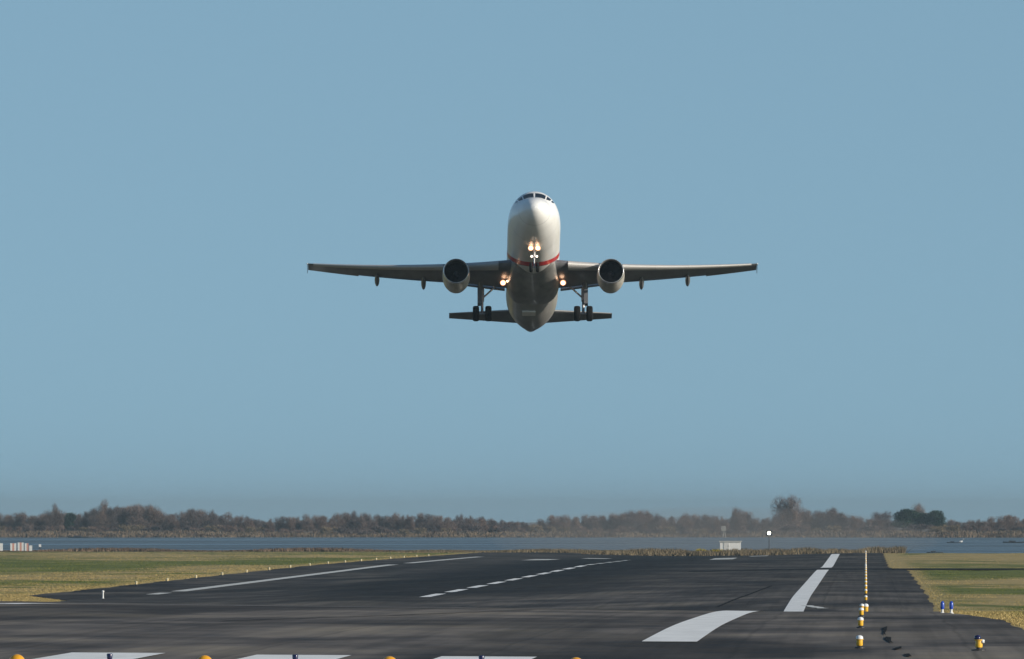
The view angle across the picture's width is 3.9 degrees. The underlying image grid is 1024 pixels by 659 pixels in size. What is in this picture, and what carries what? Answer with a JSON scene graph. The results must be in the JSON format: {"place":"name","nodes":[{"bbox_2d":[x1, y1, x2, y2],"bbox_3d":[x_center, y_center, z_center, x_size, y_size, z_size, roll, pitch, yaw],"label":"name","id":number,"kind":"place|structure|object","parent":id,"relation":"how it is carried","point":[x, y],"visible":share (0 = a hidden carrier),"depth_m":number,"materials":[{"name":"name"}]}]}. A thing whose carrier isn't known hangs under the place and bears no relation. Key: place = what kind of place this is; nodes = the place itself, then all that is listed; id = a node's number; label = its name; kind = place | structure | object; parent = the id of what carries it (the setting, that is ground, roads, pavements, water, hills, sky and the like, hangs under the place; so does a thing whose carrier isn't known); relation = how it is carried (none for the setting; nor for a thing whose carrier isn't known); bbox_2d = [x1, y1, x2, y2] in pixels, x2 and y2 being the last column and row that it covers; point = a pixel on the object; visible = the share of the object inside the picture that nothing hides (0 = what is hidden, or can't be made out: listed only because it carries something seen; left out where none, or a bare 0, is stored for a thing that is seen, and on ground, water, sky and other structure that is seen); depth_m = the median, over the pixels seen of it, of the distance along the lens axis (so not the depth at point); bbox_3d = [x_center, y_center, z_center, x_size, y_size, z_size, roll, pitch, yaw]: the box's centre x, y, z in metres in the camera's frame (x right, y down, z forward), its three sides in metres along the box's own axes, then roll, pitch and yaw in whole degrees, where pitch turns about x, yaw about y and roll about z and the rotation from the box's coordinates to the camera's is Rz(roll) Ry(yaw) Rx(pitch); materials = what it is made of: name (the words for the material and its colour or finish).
{"place":"outdoors","nodes":[
{"label":"outdoors","id":0,"kind":"place"},
{"bbox_2d":[0,551,474,601],"bbox_3d":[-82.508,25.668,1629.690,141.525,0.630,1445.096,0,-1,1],"label":"grass","id":1,"kind":"structure","parent":0,"point":[21,594],"depth_m":1367.33,"materials":[{"name":"green plant"}]},
{"bbox_2d":[0,522,1023,629],"bbox_3d":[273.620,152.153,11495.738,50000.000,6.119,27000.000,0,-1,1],"label":"ground","id":2,"kind":"structure","parent":0,"point":[1015,561],"depth_m":1416.71,"materials":[{"name":"green plant"}]},
{"bbox_2d":[5,511,26,528],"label":"bare tree","id":3,"kind":"object","parent":2,"relation":"on","point":[14,523],"visible":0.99,"depth_m":5110.66,"materials":[{"name":"brown plant"}]},
{"bbox_2d":[22,522,33,531],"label":"scrub bush","id":4,"kind":"object","parent":2,"relation":"on","point":[26,528],"visible":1,"depth_m":5091.19,"materials":[{"name":"brown plant"}]},
{"bbox_2d":[34,513,49,530],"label":"bare tree","id":5,"kind":"object","parent":2,"relation":"on","point":[40,523],"visible":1,"depth_m":5109.39,"materials":[{"name":"brown plant"}]},
{"bbox_2d":[42,503,66,528],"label":"bare tree","id":6,"kind":"object","parent":2,"relation":"on","point":[56,516],"visible":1,"depth_m":5103.89,"materials":[{"name":"brown plant"}]},
{"bbox_2d":[63,512,76,528],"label":"evergreen bush","id":7,"kind":"object","parent":2,"relation":"on","point":[69,517],"visible":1,"depth_m":5093.98,"materials":[{"name":"green plant"}]},
{"bbox_2d":[79,512,90,530],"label":"bare tree","id":8,"kind":"object","parent":2,"relation":"on","point":[84,521],"visible":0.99,"depth_m":5124.64,"materials":[{"name":"brown plant"}]},
{"bbox_2d":[86,508,98,526],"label":"bare tree","id":9,"kind":"object","parent":2,"relation":"on","point":[90,520],"visible":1,"depth_m":5123.57,"materials":[{"name":"brown plant"}]},
{"bbox_2d":[92,498,110,529],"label":"bare tree","id":10,"kind":"object","parent":2,"relation":"on","point":[99,518],"visible":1,"depth_m":5104.17,"materials":[{"name":"brown plant"}]},
{"bbox_2d":[99,507,118,530],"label":"bare tree","id":11,"kind":"object","parent":2,"relation":"on","point":[112,520],"visible":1,"depth_m":5104.26,"materials":[{"name":"brown plant"}]},
{"bbox_2d":[114,506,132,530],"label":"bare tree","id":12,"kind":"object","parent":2,"relation":"on","point":[121,520],"visible":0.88,"depth_m":5124.87,"materials":[{"name":"brown plant"}]},
{"bbox_2d":[118,524,145,531],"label":"scrub bush","id":13,"kind":"object","parent":2,"relation":"on","point":[129,528],"visible":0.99,"depth_m":5075.31,"materials":[{"name":"brown plant"}]},
{"bbox_2d":[121,506,148,528],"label":"bare tree","id":14,"kind":"object","parent":2,"relation":"on","point":[130,513],"visible":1,"depth_m":5120.18,"materials":[{"name":"brown plant"}]},
{"bbox_2d":[139,505,163,527],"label":"bare tree","id":15,"kind":"object","parent":2,"relation":"on","point":[151,516],"visible":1,"depth_m":5130.36,"materials":[{"name":"brown plant"}]},
{"bbox_2d":[157,513,175,531],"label":"bare tree","id":16,"kind":"object","parent":2,"relation":"on","point":[163,525],"visible":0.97,"depth_m":5130.23,"materials":[{"name":"brown plant"}]},
{"bbox_2d":[165,514,181,529],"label":"bare tree","id":17,"kind":"object","parent":2,"relation":"on","point":[175,521],"visible":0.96,"depth_m":5132.55,"materials":[{"name":"brown plant"}]},
{"bbox_2d":[179,509,201,529],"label":"bare tree","id":18,"kind":"object","parent":2,"relation":"on","point":[192,520],"visible":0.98,"depth_m":5113.96,"materials":[{"name":"brown plant"}]},
{"bbox_2d":[3,547,399,551],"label":"marsh scrub","id":19,"kind":"object","parent":2,"relation":"on","point":[302,549],"visible":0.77,"depth_m":2274.93,"materials":[{"name":"green plant"}]},
{"bbox_2d":[195,511,216,530],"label":"bare tree","id":20,"kind":"object","parent":2,"relation":"on","point":[203,519],"visible":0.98,"depth_m":5123.40,"materials":[{"name":"brown plant"}]},
{"bbox_2d":[204,512,219,530],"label":"bare tree","id":21,"kind":"object","parent":2,"relation":"on","point":[212,522],"visible":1,"depth_m":5117.59,"materials":[{"name":"brown plant"}]},
{"bbox_2d":[217,525,238,532],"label":"scrub bush","id":22,"kind":"object","parent":2,"relation":"on","point":[230,528],"visible":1,"depth_m":5080.93,"materials":[{"name":"brown plant"}]},
{"bbox_2d":[225,517,238,530],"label":"bare tree","id":23,"kind":"object","parent":2,"relation":"on","point":[230,523],"visible":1,"depth_m":5116.15,"materials":[{"name":"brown plant"}]},
{"bbox_2d":[234,516,244,529],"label":"bare tree","id":24,"kind":"object","parent":2,"relation":"on","point":[239,521],"visible":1,"depth_m":5117.67,"materials":[{"name":"brown plant"}]},
{"bbox_2d":[241,517,256,529],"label":"bare tree","id":25,"kind":"object","parent":2,"relation":"on","point":[247,523],"visible":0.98,"depth_m":5113.69,"materials":[{"name":"brown plant"}]},
{"bbox_2d":[272,516,287,530],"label":"bare tree","id":26,"kind":"object","parent":2,"relation":"on","point":[279,524],"visible":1,"depth_m":5112.10,"materials":[{"name":"brown plant"}]},
{"bbox_2d":[283,516,296,532],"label":"bare tree","id":27,"kind":"object","parent":2,"relation":"on","point":[290,522],"visible":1,"depth_m":5110.79,"materials":[{"name":"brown plant"}]},
{"bbox_2d":[292,517,303,530],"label":"bare tree","id":28,"kind":"object","parent":2,"relation":"on","point":[298,525],"visible":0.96,"depth_m":5130.79,"materials":[{"name":"brown plant"}]},
{"bbox_2d":[300,518,315,531],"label":"bare tree","id":29,"kind":"object","parent":2,"relation":"on","point":[308,525],"visible":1,"depth_m":5128.20,"materials":[{"name":"brown plant"}]},
{"bbox_2d":[314,515,330,530],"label":"bare tree","id":30,"kind":"object","parent":2,"relation":"on","point":[321,522],"visible":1,"depth_m":5104.96,"materials":[{"name":"brown plant"}]},
{"bbox_2d":[319,526,337,533],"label":"scrub bush","id":31,"kind":"object","parent":2,"relation":"on","point":[325,529],"visible":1,"depth_m":5075.29,"materials":[{"name":"brown plant"}]},
{"bbox_2d":[332,512,348,530],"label":"bare tree","id":32,"kind":"object","parent":2,"relation":"on","point":[341,523],"visible":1,"depth_m":5108.72,"materials":[{"name":"brown plant"}]},
{"bbox_2d":[337,526,352,534],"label":"scrub bush","id":33,"kind":"object","parent":2,"relation":"on","point":[342,529],"visible":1,"depth_m":5075.41,"materials":[{"name":"brown plant"}]},
{"bbox_2d":[347,511,357,531],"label":"bare tree","id":34,"kind":"object","parent":2,"relation":"on","point":[352,521],"visible":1,"depth_m":5114.18,"materials":[{"name":"brown plant"}]},
{"bbox_2d":[354,514,366,531],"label":"bare tree","id":35,"kind":"object","parent":2,"relation":"on","point":[359,525],"visible":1,"depth_m":5105.93,"materials":[{"name":"brown plant"}]},
{"bbox_2d":[359,512,378,529],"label":"bare tree","id":36,"kind":"object","parent":2,"relation":"on","point":[369,525],"visible":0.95,"depth_m":5130.17,"materials":[{"name":"brown plant"}]},
{"bbox_2d":[370,525,387,533],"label":"scrub bush","id":37,"kind":"object","parent":2,"relation":"on","point":[376,529],"visible":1,"depth_m":5094.00,"materials":[{"name":"brown plant"}]},
{"bbox_2d":[385,514,402,532],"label":"bare tree","id":38,"kind":"object","parent":2,"relation":"on","point":[394,520],"visible":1,"depth_m":5111.41,"materials":[{"name":"brown plant"}]},
{"bbox_2d":[403,515,415,532],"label":"bare tree","id":39,"kind":"object","parent":2,"relation":"on","point":[410,522],"visible":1,"depth_m":5109.55,"materials":[{"name":"brown plant"}]},
{"bbox_2d":[417,513,433,530],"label":"bare tree","id":40,"kind":"object","parent":2,"relation":"on","point":[423,524],"visible":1,"depth_m":5127.98,"materials":[{"name":"brown plant"}]},
{"bbox_2d":[426,517,441,531],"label":"bare tree","id":41,"kind":"object","parent":2,"relation":"on","point":[434,525],"visible":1,"depth_m":5102.26,"materials":[{"name":"brown plant"}]},
{"bbox_2d":[438,517,456,531],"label":"bare tree","id":42,"kind":"object","parent":2,"relation":"on","point":[447,522],"visible":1,"depth_m":5103.04,"materials":[{"name":"brown plant"}]},
{"bbox_2d":[460,518,472,531],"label":"bare tree","id":43,"kind":"object","parent":2,"relation":"on","point":[463,527],"visible":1,"depth_m":5122.47,"materials":[{"name":"brown plant"}]},
{"bbox_2d":[465,524,481,531],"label":"scrub bush","id":44,"kind":"object","parent":2,"relation":"on","point":[472,527],"visible":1,"depth_m":5080.65,"materials":[{"name":"brown plant"}]},
{"bbox_2d":[497,523,510,532],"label":"scrub bush","id":45,"kind":"object","parent":2,"relation":"on","point":[505,527],"visible":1,"depth_m":5075.11,"materials":[{"name":"brown plant"}]},
{"bbox_2d":[0,552,1023,658],"bbox_3d":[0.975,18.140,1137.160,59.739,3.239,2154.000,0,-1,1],"label":"runway","id":46,"kind":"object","parent":2,"relation":"on","point":[620,609],"visible":0.95,"depth_m":341.41,"materials":[{"name":"grey asphalt"}]},
{"bbox_2d":[35,652,161,658],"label":"threshold bar","id":47,"kind":"object","parent":46,"relation":"on","point":[80,655],"visible":0.95,"depth_m":221.08,"materials":[{"name":"white paint"}]},
{"bbox_2d":[177,564,398,590],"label":"edge line","id":48,"kind":"object","parent":46,"relation":"on","point":[281,578],"visible":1,"depth_m":1220.31,"materials":[{"name":"white paint"}]},
{"bbox_2d":[239,655,349,658],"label":"threshold bar","id":49,"kind":"object","parent":46,"relation":"on","point":[299,657],"visible":0.92,"depth_m":220.15,"materials":[{"name":"white paint"}]},
{"bbox_2d":[227,610,511,620],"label":"pavement joint","id":50,"kind":"object","parent":46,"relation":"on","point":[374,615],"visible":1,"depth_m":327.20,"materials":[{"name":"black asphalt"}]},
{"bbox_2d":[435,656,534,658],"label":"threshold bar","id":51,"kind":"object","parent":46,"relation":"on","point":[471,657],"visible":1,"depth_m":221.13,"materials":[{"name":"white paint"}]},
{"bbox_2d":[643,570,827,641],"bbox_3d":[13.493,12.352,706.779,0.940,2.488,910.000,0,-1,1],"label":"edge line","id":52,"kind":"object","parent":46,"relation":"on","point":[696,629],"visible":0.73,"depth_m":315.39,"materials":[{"name":"white paint"}]},
{"bbox_2d":[821,554,838,567],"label":"edge line","id":53,"kind":"object","parent":46,"relation":"on","point":[830,561],"visible":1,"depth_m":1425.02,"materials":[{"name":"white paint"}]},
{"bbox_2d":[855,635,864,647],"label":"runway edge light","id":54,"kind":"object","parent":46,"relation":"on","point":[859,641],"visible":1,"depth_m":239.84,"materials":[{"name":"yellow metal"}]},
{"bbox_2d":[971,635,985,650],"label":"runway light","id":55,"kind":"object","parent":46,"relation":"on","point":[978,640],"visible":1,"depth_m":235.80,"materials":[{"name":"yellow metal"}]},
{"bbox_2d":[0,529,1023,537],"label":"reed bed","id":56,"kind":"object","parent":2,"relation":"on","point":[1017,533],"visible":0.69,"depth_m":5038.59,"materials":[{"name":"plant"}]},
{"bbox_2d":[527,524,544,532],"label":"scrub bush","id":57,"kind":"object","parent":2,"relation":"on","point":[537,527],"visible":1,"depth_m":5073.30,"materials":[{"name":"brown plant"}]},
{"bbox_2d":[544,515,559,530],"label":"bare tree","id":58,"kind":"object","parent":2,"relation":"on","point":[554,523],"visible":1,"depth_m":5110.69,"materials":[{"name":"brown plant"}]},
{"bbox_2d":[551,515,571,531],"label":"bare tree","id":59,"kind":"object","parent":2,"relation":"on","point":[563,522],"visible":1,"depth_m":5110.92,"materials":[{"name":"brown plant"}]},
{"bbox_2d":[570,517,580,530],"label":"bare tree","id":60,"kind":"object","parent":2,"relation":"on","point":[575,523],"visible":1,"depth_m":5102.11,"materials":[{"name":"brown plant"}]},
{"bbox_2d":[588,516,601,530],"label":"bare tree","id":61,"kind":"object","parent":2,"relation":"on","point":[593,524],"visible":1,"depth_m":5103.90,"materials":[{"name":"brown plant"}]},
{"bbox_2d":[602,515,615,531],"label":"bare tree","id":62,"kind":"object","parent":2,"relation":"on","point":[605,526],"visible":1,"depth_m":5113.89,"materials":[{"name":"brown plant"}]},
{"bbox_2d":[609,514,620,529],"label":"bare tree","id":63,"kind":"object","parent":2,"relation":"on","point":[615,524],"visible":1,"depth_m":5112.19,"materials":[{"name":"brown plant"}]},
{"bbox_2d":[619,511,642,530],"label":"bare tree","id":64,"kind":"object","parent":2,"relation":"on","point":[628,521],"visible":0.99,"depth_m":5108.44,"materials":[{"name":"brown plant"}]},
{"bbox_2d":[632,510,645,530],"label":"bare tree","id":65,"kind":"object","parent":2,"relation":"on","point":[638,516],"visible":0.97,"depth_m":5127.85,"materials":[{"name":"brown plant"}]},
{"bbox_2d":[638,510,657,529],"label":"bare tree","id":66,"kind":"object","parent":2,"relation":"on","point":[647,519],"visible":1,"depth_m":5118.85,"materials":[{"name":"brown plant"}]},
{"bbox_2d":[398,545,910,555],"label":"reed bed","id":67,"kind":"object","parent":2,"relation":"on","point":[708,552],"visible":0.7,"depth_m":2115.67,"materials":[{"name":"plant"}]},
{"bbox_2d":[648,514,662,531],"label":"bare tree","id":68,"kind":"object","parent":2,"relation":"on","point":[652,525],"visible":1,"depth_m":5105.62,"materials":[{"name":"brown plant"}]},
{"bbox_2d":[660,518,669,531],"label":"bare tree","id":69,"kind":"object","parent":2,"relation":"on","point":[664,524],"visible":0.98,"depth_m":5122.04,"materials":[{"name":"brown plant"}]},
{"bbox_2d":[674,518,686,531],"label":"bare tree","id":70,"kind":"object","parent":2,"relation":"on","point":[681,525],"visible":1,"depth_m":5107.19,"materials":[{"name":"brown plant"}]},
{"bbox_2d":[680,512,695,531],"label":"bare tree","id":71,"kind":"object","parent":2,"relation":"on","point":[689,524],"visible":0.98,"depth_m":5122.85,"materials":[{"name":"brown plant"}]},
{"bbox_2d":[692,517,704,530],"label":"bare tree","id":72,"kind":"object","parent":2,"relation":"on","point":[699,525],"visible":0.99,"depth_m":5102.53,"materials":[{"name":"brown plant"}]},
{"bbox_2d":[701,515,716,532],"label":"bare tree","id":73,"kind":"object","parent":2,"relation":"on","point":[707,524],"visible":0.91,"depth_m":5130.08,"materials":[{"name":"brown plant"}]},
{"bbox_2d":[719,541,741,549],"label":"equipment cabin","id":74,"kind":"object","parent":2,"relation":"on","point":[730,544],"visible":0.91,"depth_m":2228.50,"materials":[{"name":"white metal"}]},
{"bbox_2d":[730,506,748,529],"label":"bare tree","id":75,"kind":"object","parent":2,"relation":"on","point":[738,522],"visible":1,"depth_m":5098.74,"materials":[{"name":"brown plant"}]},
{"bbox_2d":[756,519,766,531],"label":"bare tree","id":76,"kind":"object","parent":2,"relation":"on","point":[761,524],"visible":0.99,"depth_m":5124.94,"materials":[{"name":"brown plant"}]},
{"bbox_2d":[769,494,803,531],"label":"bare tree","id":77,"kind":"object","parent":2,"relation":"on","point":[789,515],"visible":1,"depth_m":5097.54,"materials":[{"name":"brown plant"}]},
{"bbox_2d":[780,524,797,531],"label":"scrub bush","id":78,"kind":"object","parent":2,"relation":"on","point":[789,527],"visible":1,"depth_m":5075.32,"materials":[{"name":"brown plant"}]},
{"bbox_2d":[798,508,819,531],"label":"bare tree","id":79,"kind":"object","parent":2,"relation":"on","point":[803,515],"visible":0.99,"depth_m":5113.67,"materials":[{"name":"brown plant"}]},
{"bbox_2d":[804,510,827,531],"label":"bare tree","id":80,"kind":"object","parent":2,"relation":"on","point":[818,521],"visible":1,"depth_m":5113.42,"materials":[{"name":"brown plant"}]},
{"bbox_2d":[821,509,847,530],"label":"bare tree","id":81,"kind":"object","parent":2,"relation":"on","point":[831,518],"visible":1,"depth_m":5112.66,"materials":[{"name":"brown plant"}]},
{"bbox_2d":[834,511,852,530],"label":"bare tree","id":82,"kind":"object","parent":2,"relation":"on","point":[844,522],"visible":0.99,"depth_m":5106.65,"materials":[{"name":"brown plant"}]},
{"bbox_2d":[850,516,861,530],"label":"bare tree","id":83,"kind":"object","parent":2,"relation":"on","point":[853,522],"visible":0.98,"depth_m":5110.47,"materials":[{"name":"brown plant"}]},
{"bbox_2d":[872,517,884,528],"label":"bare tree","id":84,"kind":"object","parent":2,"relation":"on","point":[877,523],"visible":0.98,"depth_m":5103.03,"materials":[{"name":"brown plant"}]},
{"bbox_2d":[871,510,898,529],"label":"bare tree","id":85,"kind":"object","parent":2,"relation":"on","point":[887,524],"visible":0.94,"depth_m":5113.90,"materials":[{"name":"brown plant"}]},
{"bbox_2d":[891,508,920,528],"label":"pine tree","id":86,"kind":"object","parent":2,"relation":"on","point":[904,517],"visible":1,"depth_m":5088.43,"materials":[{"name":"green plant"}]},
{"bbox_2d":[910,503,927,531],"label":"bare tree","id":87,"kind":"object","parent":2,"relation":"on","point":[918,509],"visible":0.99,"depth_m":5127.73,"materials":[{"name":"brown plant"}]},
{"bbox_2d":[906,523,933,531],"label":"scrub bush","id":88,"kind":"object","parent":2,"relation":"on","point":[920,526],"visible":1,"depth_m":5081.93,"materials":[{"name":"brown plant"}]},
{"bbox_2d":[912,512,928,527],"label":"pine tree","id":89,"kind":"object","parent":2,"relation":"on","point":[921,519],"visible":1,"depth_m":5091.68,"materials":[{"name":"green plant"}]},
{"bbox_2d":[924,509,946,525],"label":"pine tree","id":90,"kind":"object","parent":2,"relation":"on","point":[935,518],"visible":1,"depth_m":5088.57,"materials":[{"name":"green plant"}]},
{"bbox_2d":[939,524,960,531],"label":"scrub bush","id":91,"kind":"object","parent":2,"relation":"on","point":[954,527],"visible":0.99,"depth_m":5072.56,"materials":[{"name":"brown plant"}]},
{"bbox_2d":[984,517,997,531],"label":"bare tree","id":92,"kind":"object","parent":2,"relation":"on","point":[992,524],"visible":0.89,"depth_m":5129.29,"materials":[{"name":"brown plant"}]},
{"bbox_2d":[994,516,1007,529],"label":"bare tree","id":93,"kind":"object","parent":2,"relation":"on","point":[999,524],"visible":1,"depth_m":5102.35,"materials":[{"name":"brown plant"}]},
{"bbox_2d":[1002,514,1015,531],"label":"bare tree","id":94,"kind":"object","parent":2,"relation":"on","point":[1008,520],"visible":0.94,"depth_m":5135.31,"materials":[{"name":"brown plant"}]},
{"bbox_2d":[1012,516,1023,530],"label":"bare tree","id":95,"kind":"object","parent":2,"relation":"on","point":[1017,524],"visible":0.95,"depth_m":5104.03,"materials":[{"name":"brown plant"}]},
{"bbox_2d":[0,537,1023,552],"bbox_3d":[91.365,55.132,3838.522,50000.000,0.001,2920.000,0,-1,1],"label":"lagoon water","id":96,"kind":"structure","parent":0,"point":[966,545],"depth_m":3752.69,"materials":[{"name":"liquid"}]},
{"bbox_2d":[0,0,1023,521],"label":"sky","id":97,"kind":"structure","parent":0,"point":[173,173],"materials":[{"name":"blue"}]},
{"bbox_2d":[307,191,757,331],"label":"passenger jet","id":98,"kind":"object","parent":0,"point":[532,274],"visible":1,"depth_m":1114.46,"materials":[{"name":"paint"}]},
{"bbox_2d":[688,568,1023,571],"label":"taxiway","id":99,"kind":"structure","parent":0,"point":[871,569],"depth_m":1178.61,"materials":[{"name":"grey asphalt"}]},
{"bbox_2d":[886,553,1023,628],"bbox_3d":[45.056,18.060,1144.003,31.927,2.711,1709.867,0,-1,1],"label":"grass","id":100,"kind":"structure","parent":0,"point":[1015,617],"depth_m":788.14,"materials":[{"name":"green plant"}]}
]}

